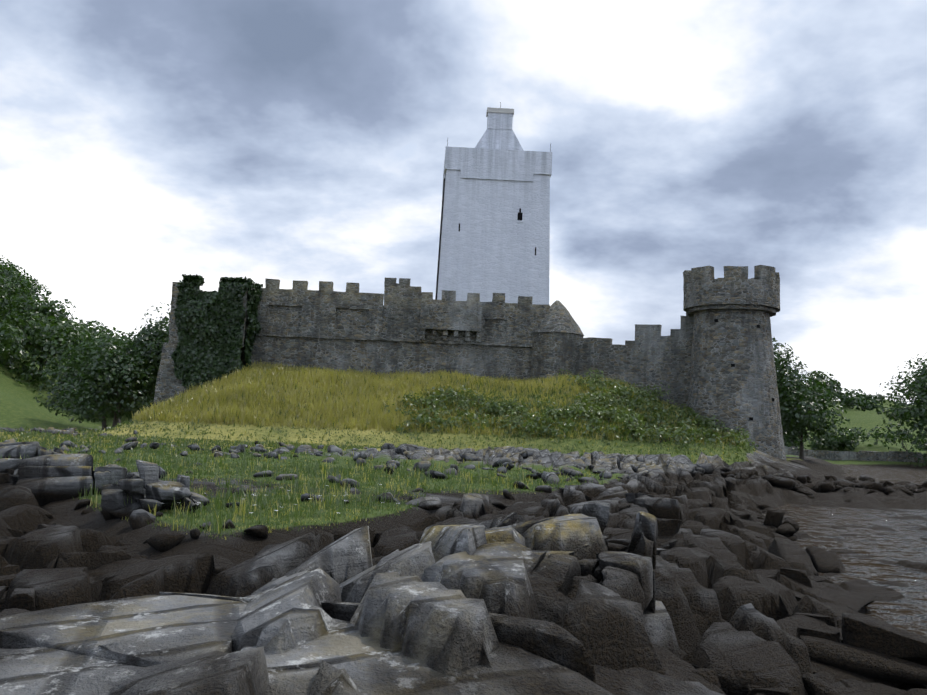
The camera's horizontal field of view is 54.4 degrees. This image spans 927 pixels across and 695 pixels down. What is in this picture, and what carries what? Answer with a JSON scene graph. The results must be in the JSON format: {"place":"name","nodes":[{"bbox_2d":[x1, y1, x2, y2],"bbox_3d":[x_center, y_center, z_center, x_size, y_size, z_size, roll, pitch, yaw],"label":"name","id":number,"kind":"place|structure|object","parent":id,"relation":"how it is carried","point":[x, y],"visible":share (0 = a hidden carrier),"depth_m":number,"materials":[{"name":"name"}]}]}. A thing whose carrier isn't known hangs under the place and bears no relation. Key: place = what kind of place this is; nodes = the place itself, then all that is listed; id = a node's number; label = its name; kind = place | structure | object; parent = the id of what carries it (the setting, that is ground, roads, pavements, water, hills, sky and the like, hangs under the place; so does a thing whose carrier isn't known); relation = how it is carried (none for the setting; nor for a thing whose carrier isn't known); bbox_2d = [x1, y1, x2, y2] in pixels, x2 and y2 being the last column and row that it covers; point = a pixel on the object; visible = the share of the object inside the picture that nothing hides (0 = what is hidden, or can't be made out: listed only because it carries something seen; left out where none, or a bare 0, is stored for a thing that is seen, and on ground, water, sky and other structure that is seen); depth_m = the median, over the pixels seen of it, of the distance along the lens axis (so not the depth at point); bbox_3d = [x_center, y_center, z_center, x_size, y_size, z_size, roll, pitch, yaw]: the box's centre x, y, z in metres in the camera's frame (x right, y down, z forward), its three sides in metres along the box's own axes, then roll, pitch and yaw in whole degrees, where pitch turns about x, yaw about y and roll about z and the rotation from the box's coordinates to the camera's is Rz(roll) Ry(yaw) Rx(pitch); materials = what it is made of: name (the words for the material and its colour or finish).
{"place":"outdoors","nodes":[
{"label":"outdoors","id":0,"kind":"place"},
{"bbox_2d":[0,319,926,694],"bbox_3d":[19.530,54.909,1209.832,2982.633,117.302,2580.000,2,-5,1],"label":"ground","id":1,"kind":"structure","parent":0,"point":[402,587],"depth_m":8.05,"materials":[{"name":"green plant"}]},
{"bbox_2d":[0,255,153,422],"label":"hillside trees","id":2,"kind":"object","parent":1,"relation":"on","point":[31,326],"visible":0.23,"depth_m":112.91,"materials":[{"name":"green plant"}]},
{"bbox_2d":[33,301,170,429],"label":"trees","id":3,"kind":"object","parent":1,"relation":"on","point":[112,381],"visible":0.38,"depth_m":70.96,"materials":[{"name":"green plant"}]},
{"bbox_2d":[153,282,248,405],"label":"tower","id":4,"kind":"structure","parent":1,"relation":"on","point":[168,383],"depth_m":57.29,"materials":[{"name":"grey stone"}]},
{"bbox_2d":[171,273,262,388],"bbox_3d":[-16.046,-0.321,58.155,5.413,8.609,3.289,2,-5,1],"label":"ivy","id":5,"kind":"object","parent":4,"relation":"attached to","point":[207,347],"visible":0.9,"depth_m":57.45,"materials":[{"name":"plant"}]},
{"bbox_2d":[0,359,756,539],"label":"grass tufts","id":6,"kind":"object","parent":1,"relation":"on","point":[203,399],"visible":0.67,"depth_m":47.67,"materials":[{"name":"green plant"}]},
{"bbox_2d":[251,277,549,379],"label":"curtain wall","id":7,"kind":"structure","parent":1,"relation":"on","point":[406,327],"depth_m":59.79,"materials":[{"name":"stone"}]},
{"bbox_2d":[0,441,926,694],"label":"rock outcrop","id":8,"kind":"object","parent":1,"relation":"on","point":[100,648],"visible":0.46,"depth_m":4.63,"materials":[{"name":"grey stone"}]},
{"bbox_2d":[0,426,926,694],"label":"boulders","id":9,"kind":"object","parent":1,"relation":"on","point":[723,677],"visible":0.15,"depth_m":24.61,"materials":[{"name":"grey stone"}]},
{"bbox_2d":[435,102,551,304],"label":"tower house","id":10,"kind":"structure","parent":1,"relation":"on","point":[495,226],"depth_m":69.29,"materials":[{"name":"grey stone"}]},
{"bbox_2d":[530,300,583,379],"bbox_3d":[6.213,0.481,60.660,3.709,7.404,3.705,3,-5,-3],"label":"turret","id":11,"kind":"object","parent":1,"relation":"on","point":[557,333],"visible":0.62,"depth_m":59.24,"materials":[{"name":"stone"}]},
{"bbox_2d":[385,368,757,450],"bbox_3d":[6.436,3.305,52.621,21.243,4.761,12.488,2,-5,1],"label":"mound scrub","id":12,"kind":"object","parent":1,"relation":"on","point":[579,407],"visible":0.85,"depth_m":49.84,"materials":[{"name":"green plant"}]},
{"bbox_2d":[579,312,693,407],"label":"wall","id":13,"kind":"structure","parent":1,"relation":"on","point":[650,355],"depth_m":57.97,"materials":[{"name":"stone"}]},
{"bbox_2d":[683,265,785,459],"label":"round tower","id":14,"kind":"structure","parent":1,"relation":"on","point":[733,380],"depth_m":53.27,"materials":[{"name":"stone"}]},
{"bbox_2d":[772,337,926,466],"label":"trees","id":15,"kind":"object","parent":1,"relation":"on","point":[802,405],"visible":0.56,"depth_m":80.21,"materials":[{"name":"green plant"}]},
{"bbox_2d":[776,368,926,452],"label":"hedges","id":16,"kind":"object","parent":1,"relation":"on","point":[864,402],"visible":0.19,"depth_m":116.81,"materials":[{"name":"green plant"}]},
{"bbox_2d":[785,446,926,462],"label":"bank wall","id":17,"kind":"structure","parent":1,"relation":"on","point":[899,456],"depth_m":99.67,"materials":[{"name":"stone"}]},
{"bbox_2d":[0,0,926,404],"label":"sky","id":18,"kind":"structure","parent":0,"point":[145,144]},
{"bbox_2d":[761,464,926,636],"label":"water","id":19,"kind":"structure","parent":0,"point":[908,611],"depth_m":19.52,"materials":[{"name":"grey liquid"}]}
]}

